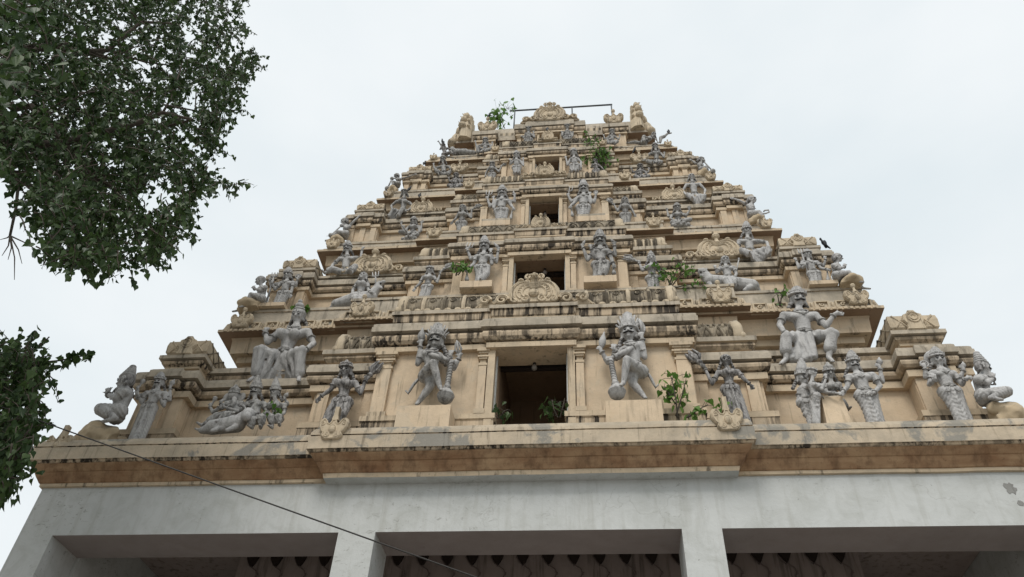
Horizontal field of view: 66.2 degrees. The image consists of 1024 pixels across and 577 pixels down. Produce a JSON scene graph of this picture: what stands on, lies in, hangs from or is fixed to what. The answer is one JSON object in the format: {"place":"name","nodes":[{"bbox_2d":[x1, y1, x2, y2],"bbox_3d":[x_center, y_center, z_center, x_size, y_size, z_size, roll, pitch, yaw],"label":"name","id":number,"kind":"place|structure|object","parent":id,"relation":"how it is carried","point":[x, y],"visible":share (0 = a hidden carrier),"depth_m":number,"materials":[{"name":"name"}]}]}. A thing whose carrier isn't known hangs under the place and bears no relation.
{"place":"outdoors","nodes":[
{"label":"outdoors","id":0,"kind":"place"},
{"bbox_2d":[0,0,1023,570],"label":"sky","id":1,"kind":"structure","parent":0,"point":[887,133],"materials":[{"name":"white"}]},
{"label":"ground","id":2,"kind":"structure","parent":0,"visible":0},
{"bbox_2d":[0,325,95,510],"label":"peepal tree","id":3,"kind":"object","parent":2,"relation":"on","point":[25,370],"visible":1,"depth_m":7.57,"materials":[{"name":"green plant"}]},
{"bbox_2d":[1,406,475,576],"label":"overhead cable","id":4,"kind":"object","parent":3,"relation":"attached to","point":[261,500],"visible":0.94,"depth_m":6.35,"materials":[{"name":"grey plastic"}]},
{"bbox_2d":[0,0,269,290],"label":"peepal tree","id":5,"kind":"object","parent":2,"relation":"on","point":[43,138],"visible":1,"depth_m":10.15,"materials":[{"name":"green plant"}]},
{"bbox_2d":[0,102,1023,576],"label":"gateway tower","id":6,"kind":"structure","parent":2,"relation":"on","point":[594,480],"depth_m":10.44,"materials":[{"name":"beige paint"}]},
{"bbox_2d":[74,420,126,439],"bbox_3d":[-5.704,2.099,10.874,0.646,0.563,0.516,-2,-45,6],"label":"rock base","id":7,"kind":"object","parent":6,"relation":"on","point":[97,430],"visible":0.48,"depth_m":10.75,"materials":[{"name":"beige stone"}]},
{"bbox_2d":[94,365,136,424],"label":"seated statue","id":8,"kind":"object","parent":7,"relation":"on","point":[121,395],"visible":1,"depth_m":11.09,"materials":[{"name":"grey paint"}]},
{"bbox_2d":[128,371,174,438],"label":"standing statue","id":9,"kind":"object","parent":6,"relation":"on","point":[147,412],"visible":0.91,"depth_m":11.14,"materials":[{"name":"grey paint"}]},
{"bbox_2d":[196,384,245,426],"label":"seated statue","id":10,"kind":"object","parent":6,"relation":"on","point":[233,397],"visible":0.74,"depth_m":11.08,"materials":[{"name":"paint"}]},
{"bbox_2d":[195,404,256,434],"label":"bull statue","id":11,"kind":"object","parent":6,"relation":"on","point":[236,423],"visible":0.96,"depth_m":10.62,"materials":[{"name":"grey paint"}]},
{"bbox_2d":[220,375,267,429],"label":"seated statue","id":12,"kind":"object","parent":6,"relation":"on","point":[259,417],"visible":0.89,"depth_m":10.95,"materials":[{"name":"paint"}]},
{"bbox_2d":[237,296,260,313],"bbox_3d":[-4.603,0.352,13.854,0.457,0.303,0.498,-2,-45,6],"label":"rock base","id":13,"kind":"object","parent":6,"relation":"on","point":[250,304],"visible":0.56,"depth_m":13.71,"materials":[{"name":"beige stone"}]},
{"bbox_2d":[232,276,267,311],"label":"seated statue","id":14,"kind":"object","parent":13,"relation":"on","point":[260,294],"visible":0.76,"depth_m":13.88,"materials":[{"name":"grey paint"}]},
{"bbox_2d":[266,378,288,428],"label":"seated statue","id":15,"kind":"object","parent":6,"relation":"on","point":[275,390],"visible":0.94,"depth_m":10.97,"materials":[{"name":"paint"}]},
{"bbox_2d":[263,401,281,416],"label":"peepal sapling","id":16,"kind":"object","parent":15,"relation":"on","point":[279,410],"visible":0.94,"depth_m":10.75,"materials":[{"name":"green plant"}]},
{"bbox_2d":[246,299,316,381],"bbox_3d":[-3.642,0.886,12.701,1.087,1.996,0.592,-2,-45,6],"label":"seated statue","id":17,"kind":"object","parent":6,"relation":"attached to","point":[288,358],"visible":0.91,"depth_m":12.39,"materials":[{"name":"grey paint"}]},
{"bbox_2d":[266,267,301,302],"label":"standing statue","id":18,"kind":"object","parent":6,"relation":"on","point":[284,293],"visible":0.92,"depth_m":14.19,"materials":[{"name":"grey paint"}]},
{"bbox_2d":[290,304,309,311],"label":"peepal sapling","id":19,"kind":"object","parent":6,"relation":"on","point":[306,307],"visible":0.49,"depth_m":13.65,"materials":[{"name":"green plant"}]},
{"bbox_2d":[329,234,344,242],"bbox_3d":[-3.641,-0.908,16.324,0.438,0.316,0.504,-2,-45,6],"label":"rock base","id":20,"kind":"object","parent":6,"relation":"on","point":[340,238],"visible":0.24,"depth_m":16.16,"materials":[{"name":"beige stone"}]},
{"bbox_2d":[325,215,360,241],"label":"seated statue","id":21,"kind":"object","parent":20,"relation":"on","point":[344,233],"visible":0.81,"depth_m":16.37,"materials":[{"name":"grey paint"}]},
{"bbox_2d":[321,240,364,274],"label":"seated statue","id":22,"kind":"object","parent":6,"relation":"attached to","point":[346,259],"visible":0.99,"depth_m":15.18,"materials":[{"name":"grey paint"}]},
{"bbox_2d":[315,360,383,428],"bbox_3d":[-2.308,1.540,10.889,0.896,1.381,0.282,-2,-45,6],"label":"attendant statue","id":23,"kind":"object","parent":6,"relation":"on","point":[343,399],"visible":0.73,"depth_m":10.96,"materials":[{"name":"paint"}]},
{"bbox_2d":[330,280,385,306],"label":"mount statue","id":24,"kind":"object","parent":6,"relation":"on","point":[345,300],"visible":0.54,"depth_m":13.89,"materials":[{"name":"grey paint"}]},
{"bbox_2d":[350,271,378,299],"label":"rider statue","id":25,"kind":"object","parent":24,"relation":"on","point":[361,283],"visible":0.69,"depth_m":14.09,"materials":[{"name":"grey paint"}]},
{"bbox_2d":[387,185,398,191],"bbox_3d":[-2.798,-2.232,18.520,0.270,0.341,0.508,-2,-45,6],"label":"rock base","id":26,"kind":"object","parent":6,"relation":"on","point":[393,188],"visible":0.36,"depth_m":18.34,"materials":[{"name":"beige stone"}]},
{"bbox_2d":[385,173,416,190],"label":"seated statue","id":27,"kind":"object","parent":26,"relation":"on","point":[397,182],"visible":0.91,"depth_m":18.64,"materials":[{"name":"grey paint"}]},
{"bbox_2d":[387,189,411,218],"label":"seated statue","id":28,"kind":"object","parent":6,"relation":"attached to","point":[395,213],"visible":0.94,"depth_m":17.48,"materials":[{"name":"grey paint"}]},
{"bbox_2d":[398,216,423,239],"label":"seated statue","id":29,"kind":"object","parent":6,"relation":"on","point":[413,227],"visible":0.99,"depth_m":16.43,"materials":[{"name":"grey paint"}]},
{"bbox_2d":[412,262,451,295],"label":"attendant statue","id":30,"kind":"object","parent":6,"relation":"on","point":[427,287],"visible":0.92,"depth_m":13.79,"materials":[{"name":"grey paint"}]},
{"bbox_2d":[405,322,462,404],"bbox_3d":[-1.095,1.018,10.990,0.780,1.552,0.430,-2,-45,6],"label":"guardian statue","id":31,"kind":"object","parent":6,"relation":"on","point":[430,356],"visible":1,"depth_m":10.89,"materials":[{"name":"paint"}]},
{"bbox_2d":[432,155,451,176],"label":"seated statue","id":32,"kind":"object","parent":6,"relation":"attached to","point":[443,167],"visible":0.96,"depth_m":19.47,"materials":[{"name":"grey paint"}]},
{"bbox_2d":[437,141,456,155],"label":"reclining statue","id":33,"kind":"object","parent":6,"relation":"on","point":[443,148],"visible":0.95,"depth_m":20.40,"materials":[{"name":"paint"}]},
{"bbox_2d":[447,172,462,187],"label":"seated statue","id":34,"kind":"object","parent":6,"relation":"on","point":[456,181],"visible":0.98,"depth_m":18.66,"materials":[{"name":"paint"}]},
{"bbox_2d":[450,260,472,275],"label":"peepal sapling","id":35,"kind":"object","parent":6,"relation":"on","point":[458,270],"visible":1,"depth_m":13.67,"materials":[{"name":"green plant"}]},
{"bbox_2d":[450,146,475,155],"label":"cow statue","id":36,"kind":"object","parent":6,"relation":"on","point":[464,151],"visible":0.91,"depth_m":20.30,"materials":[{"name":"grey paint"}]},
{"bbox_2d":[450,204,482,229],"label":"attendant statue","id":37,"kind":"object","parent":6,"relation":"on","point":[462,215],"visible":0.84,"depth_m":16.25,"materials":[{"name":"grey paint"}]},
{"bbox_2d":[464,235,500,280],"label":"standing statue","id":38,"kind":"object","parent":6,"relation":"on","point":[482,267],"visible":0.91,"depth_m":13.89,"materials":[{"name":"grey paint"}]},
{"bbox_2d":[474,137,492,153],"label":"seated statue","id":39,"kind":"object","parent":6,"relation":"on","point":[485,144],"visible":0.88,"depth_m":20.33,"materials":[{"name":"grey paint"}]},
{"bbox_2d":[484,161,506,176],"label":"attendant statue","id":40,"kind":"object","parent":6,"relation":"on","point":[491,168],"visible":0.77,"depth_m":18.51,"materials":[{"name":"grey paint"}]},
{"bbox_2d":[485,184,515,219],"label":"standing statue","id":41,"kind":"object","parent":6,"relation":"on","point":[501,209],"visible":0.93,"depth_m":16.33,"materials":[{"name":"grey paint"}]},
{"bbox_2d":[485,97,516,128],"bbox_3d":[-0.321,-4.884,22.376,0.920,1.238,0.739,6,-44,-3],"label":"peepal sapling","id":42,"kind":"object","parent":6,"relation":"on","point":[496,115],"visible":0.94,"depth_m":22.36,"materials":[{"name":"green plant"}]},
{"bbox_2d":[492,402,512,423],"bbox_3d":[-0.144,1.717,10.590,0.386,0.357,0.284,30,-50,-25],"label":"peepal sapling","id":43,"kind":"object","parent":6,"relation":"on","point":[507,414],"visible":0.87,"depth_m":10.62,"materials":[{"name":"green plant"}]},
{"bbox_2d":[509,150,523,175],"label":"standing statue","id":44,"kind":"object","parent":6,"relation":"on","point":[517,161],"visible":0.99,"depth_m":18.52,"materials":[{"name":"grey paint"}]},
{"bbox_2d":[520,125,534,140],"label":"standing statue","id":45,"kind":"object","parent":6,"relation":"on","point":[528,135],"visible":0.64,"depth_m":20.55,"materials":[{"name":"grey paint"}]},
{"bbox_2d":[496,364,566,424],"bbox_3d":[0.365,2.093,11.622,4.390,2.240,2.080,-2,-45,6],"label":"doorway","id":46,"kind":"structure","parent":6,"relation":"in","point":[524,389],"depth_m":12.54,"materials":[{"name":"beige paint"}]},
{"bbox_2d":[532,362,536,370],"bbox_3d":[0.327,1.112,11.436,0.084,0.200,0.084,-2,-45,6],"label":"light bulb","id":47,"kind":"object","parent":6,"relation":"hanging from","point":[534,367],"visible":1,"depth_m":11.37,"materials":[{"name":"grey"}]},
{"bbox_2d":[514,259,564,289],"bbox_3d":[0.583,0.520,14.534,3.038,1.650,2.080,-2,-45,6],"label":"doorway","id":48,"kind":"structure","parent":6,"relation":"in","point":[554,268],"depth_m":14.24,"materials":[{"name":"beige paint"}]},
{"bbox_2d":[529,203,558,223],"bbox_3d":[0.765,-0.770,16.948,2.616,1.580,2.080,-2,-45,6],"label":"doorway","id":49,"kind":"structure","parent":6,"relation":"in","point":[551,209],"depth_m":16.61,"materials":[{"name":"beige paint"}]},
{"bbox_2d":[535,161,558,170],"bbox_3d":[0.934,-2.006,19.212,2.128,1.540,2.080,-2,-45,6],"label":"doorway","id":50,"kind":"structure","parent":6,"relation":"in","point":[555,164],"depth_m":18.78,"materials":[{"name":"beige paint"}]},
{"bbox_2d":[538,396,568,422],"bbox_3d":[0.611,1.659,10.580,0.491,0.443,0.312,-14,-47,17],"label":"peepal sapling","id":51,"kind":"object","parent":6,"relation":"on","point":[549,410],"visible":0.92,"depth_m":10.61,"materials":[{"name":"green plant"}]},
{"bbox_2d":[510,104,611,128],"bbox_3d":[1.396,-4.808,22.467,2.986,1.347,0.052,-2,-45,6],"label":"pipe rail","id":52,"kind":"object","parent":6,"relation":"on","point":[571,107],"visible":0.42,"depth_m":22.84,"materials":[{"name":"grey metal"}]},
{"bbox_2d":[560,123,573,138],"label":"standing statue","id":53,"kind":"object","parent":6,"relation":"on","point":[566,134],"visible":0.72,"depth_m":20.44,"materials":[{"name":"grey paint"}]},
{"bbox_2d":[565,147,581,173],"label":"standing statue","id":54,"kind":"object","parent":6,"relation":"on","point":[575,166],"visible":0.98,"depth_m":18.33,"materials":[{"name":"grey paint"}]},
{"bbox_2d":[566,179,597,216],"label":"standing statue","id":55,"kind":"object","parent":6,"relation":"on","point":[583,197],"visible":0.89,"depth_m":16.15,"materials":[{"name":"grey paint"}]},
{"bbox_2d":[591,158,603,172],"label":"attendant statue","id":56,"kind":"object","parent":6,"relation":"on","point":[595,163],"visible":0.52,"depth_m":18.24,"materials":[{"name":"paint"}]},
{"bbox_2d":[580,228,616,275],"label":"standing statue","id":57,"kind":"object","parent":6,"relation":"on","point":[600,250],"visible":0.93,"depth_m":13.68,"materials":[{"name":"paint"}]},
{"bbox_2d":[580,130,618,169],"bbox_3d":[2.055,-3.148,18.705,0.876,1.588,0.510,5,-44,-2],"label":"peepal sapling","id":58,"kind":"object","parent":6,"relation":"on","point":[603,155],"visible":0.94,"depth_m":18.61,"materials":[{"name":"green plant"}]},
{"bbox_2d":[603,128,620,144],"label":"seated statue","id":59,"kind":"object","parent":6,"relation":"attached to","point":[610,139],"visible":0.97,"depth_m":20.09,"materials":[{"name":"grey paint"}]},
{"bbox_2d":[606,197,636,221],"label":"attendant statue","id":60,"kind":"object","parent":6,"relation":"on","point":[625,214],"visible":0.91,"depth_m":15.92,"materials":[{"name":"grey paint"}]},
{"bbox_2d":[596,311,658,399],"bbox_3d":[1.565,0.887,10.754,0.819,1.630,0.429,-2,-45,6],"label":"guardian statue","id":61,"kind":"object","parent":6,"relation":"on","point":[632,351],"visible":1,"depth_m":10.66,"materials":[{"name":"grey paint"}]},
{"bbox_2d":[631,163,650,177],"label":"seated statue","id":62,"kind":"object","parent":6,"relation":"on","point":[639,171],"visible":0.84,"depth_m":18.24,"materials":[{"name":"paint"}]},
{"bbox_2d":[626,132,658,144],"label":"reclining statue","id":63,"kind":"object","parent":6,"relation":"on","point":[644,140],"visible":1,"depth_m":19.90,"materials":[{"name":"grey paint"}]},
{"bbox_2d":[622,250,664,286],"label":"attendant statue","id":64,"kind":"object","parent":6,"relation":"on","point":[651,279],"visible":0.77,"depth_m":13.48,"materials":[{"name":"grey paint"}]},
{"bbox_2d":[643,142,664,165],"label":"seated statue","id":65,"kind":"object","parent":6,"relation":"attached to","point":[656,153],"visible":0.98,"depth_m":18.97,"materials":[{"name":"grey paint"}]},
{"bbox_2d":[659,132,671,142],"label":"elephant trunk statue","id":66,"kind":"object","parent":6,"relation":"attached to","point":[662,137],"visible":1,"depth_m":19.71,"materials":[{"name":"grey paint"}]},
{"bbox_2d":[657,370,690,417],"bbox_3d":[2.121,1.379,10.197,0.462,0.719,0.313,-2,-45,6],"label":"peepal sapling","id":67,"kind":"object","parent":6,"relation":"on","point":[670,389],"visible":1,"depth_m":10.26,"materials":[{"name":"green plant"}]},
{"bbox_2d":[646,257,706,290],"bbox_3d":[2.728,-0.237,13.127,0.975,0.788,0.346,-2,-45,6],"label":"peepal sapling","id":68,"kind":"object","parent":6,"relation":"on","point":[663,276],"visible":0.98,"depth_m":13.13,"materials":[{"name":"green plant"}]},
{"bbox_2d":[665,202,692,226],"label":"seated statue","id":69,"kind":"object","parent":6,"relation":"on","point":[677,214],"visible":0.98,"depth_m":15.89,"materials":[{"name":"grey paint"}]},
{"bbox_2d":[683,173,706,203],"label":"seated statue","id":70,"kind":"object","parent":6,"relation":"attached to","point":[698,198],"visible":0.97,"depth_m":16.83,"materials":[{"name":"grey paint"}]},
{"bbox_2d":[697,167,708,175],"bbox_3d":[4.350,-2.508,17.800,0.307,0.269,0.515,-2,-45,6],"label":"rock base","id":71,"kind":"object","parent":6,"relation":"on","point":[703,171],"visible":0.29,"depth_m":17.63,"materials":[{"name":"beige stone"}]},
{"bbox_2d":[689,156,715,173],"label":"seated statue","id":72,"kind":"object","parent":71,"relation":"on","point":[700,160],"visible":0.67,"depth_m":17.93,"materials":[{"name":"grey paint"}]},
{"bbox_2d":[684,397,732,419],"bbox_3d":[2.465,1.557,9.889,0.642,0.411,0.264,-2,-45,6],"label":"peepal sapling","id":73,"kind":"object","parent":6,"relation":"on","point":[698,409],"visible":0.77,"depth_m":9.90,"materials":[{"name":"green plant"}]},
{"bbox_2d":[685,349,754,420],"bbox_3d":[2.785,1.331,10.400,0.849,1.400,0.235,-2,-45,6],"label":"attendant statue","id":74,"kind":"object","parent":6,"relation":"on","point":[730,390],"visible":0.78,"depth_m":10.46,"materials":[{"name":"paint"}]},
{"bbox_2d":[698,268,760,290],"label":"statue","id":75,"kind":"object","parent":6,"relation":"on","point":[743,284],"visible":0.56,"depth_m":13.26,"materials":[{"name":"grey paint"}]},
{"bbox_2d":[713,256,739,287],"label":"rider statue","id":76,"kind":"object","parent":75,"relation":"on","point":[726,269],"visible":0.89,"depth_m":13.50,"materials":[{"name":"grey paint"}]},
{"bbox_2d":[737,221,772,261],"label":"seated statue","id":77,"kind":"object","parent":6,"relation":"attached to","point":[761,254],"visible":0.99,"depth_m":14.31,"materials":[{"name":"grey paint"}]},
{"bbox_2d":[748,214,762,224],"bbox_3d":[4.817,-1.259,15.503,0.342,0.285,0.520,-2,-45,6],"label":"rock base","id":78,"kind":"object","parent":6,"relation":"on","point":[753,219],"visible":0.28,"depth_m":15.32,"materials":[{"name":"beige stone"}]},
{"bbox_2d":[730,196,772,220],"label":"seated statue","id":79,"kind":"object","parent":78,"relation":"on","point":[749,202],"visible":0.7,"depth_m":15.63,"materials":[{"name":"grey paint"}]},
{"bbox_2d":[772,284,788,305],"bbox_3d":[4.334,0.113,12.672,0.300,0.502,0.227,-2,-45,6],"label":"peepal sapling","id":80,"kind":"object","parent":6,"relation":"on","point":[783,293],"visible":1,"depth_m":12.66,"materials":[{"name":"green plant"}]},
{"bbox_2d":[791,358,810,422],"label":"standing statue","id":81,"kind":"object","parent":6,"relation":"on","point":[802,394],"visible":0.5,"depth_m":10.37,"materials":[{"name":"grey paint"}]},
{"bbox_2d":[776,286,843,364],"bbox_3d":[4.443,0.588,11.898,1.214,1.828,0.602,-2,-45,6],"label":"seated statue","id":82,"kind":"object","parent":6,"relation":"attached to","point":[804,339],"visible":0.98,"depth_m":11.62,"materials":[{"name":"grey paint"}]},
{"bbox_2d":[794,248,830,280],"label":"standing statue","id":83,"kind":"object","parent":6,"relation":"on","point":[809,264],"visible":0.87,"depth_m":13.26,"materials":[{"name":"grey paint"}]},
{"bbox_2d":[804,367,841,422],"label":"standing statue","id":84,"kind":"object","parent":6,"relation":"on","point":[816,389],"visible":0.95,"depth_m":10.03,"materials":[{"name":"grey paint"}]},
{"bbox_2d":[819,238,830,248],"bbox_3d":[5.563,-0.800,13.982,0.104,0.332,0.105,15,-46,-12],"label":"bird","id":85,"kind":"object","parent":6,"relation":"on","point":[824,243],"visible":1,"depth_m":13.94},
{"bbox_2d":[820,396,852,422],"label":"altar block","id":86,"kind":"structure","parent":6,"relation":"on","point":[833,409],"depth_m":9.88,"materials":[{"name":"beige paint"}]},
{"bbox_2d":[821,362,851,410],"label":"seated statue","id":87,"kind":"object","parent":6,"relation":"on","point":[828,369],"visible":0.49,"depth_m":10.41,"materials":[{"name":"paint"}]},
{"bbox_2d":[838,273,863,288],"bbox_3d":[5.536,-0.047,12.859,0.401,0.253,0.513,-2,-45,6],"label":"rock base","id":88,"kind":"object","parent":6,"relation":"on","point":[848,280],"visible":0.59,"depth_m":12.72,"materials":[{"name":"beige stone"}]},
{"bbox_2d":[831,253,870,289],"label":"seated statue","id":89,"kind":"object","parent":88,"relation":"on","point":[838,273],"visible":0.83,"depth_m":12.88,"materials":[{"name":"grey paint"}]},
{"bbox_2d":[840,350,884,421],"bbox_3d":[4.536,1.300,10.170,0.759,1.259,0.284,-2,-45,6],"label":"standing statue","id":90,"kind":"object","parent":6,"relation":"on","point":[865,396],"visible":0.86,"depth_m":10.16,"materials":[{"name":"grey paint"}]},
{"bbox_2d":[919,346,972,419],"bbox_3d":[5.656,1.264,10.096,0.580,1.294,0.271,-2,-45,6],"label":"standing statue","id":91,"kind":"object","parent":6,"relation":"on","point":[950,393],"visible":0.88,"depth_m":10.10,"materials":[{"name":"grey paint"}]},
{"bbox_2d":[986,401,1023,418],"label":"rock base","id":92,"kind":"object","parent":6,"relation":"on","point":[1001,410],"visible":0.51,"depth_m":9.60,"materials":[{"name":"beige stone"}]},
{"bbox_2d":[972,351,1012,406],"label":"seated statue","id":93,"kind":"object","parent":92,"relation":"on","point":[984,378],"visible":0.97,"depth_m":9.87,"materials":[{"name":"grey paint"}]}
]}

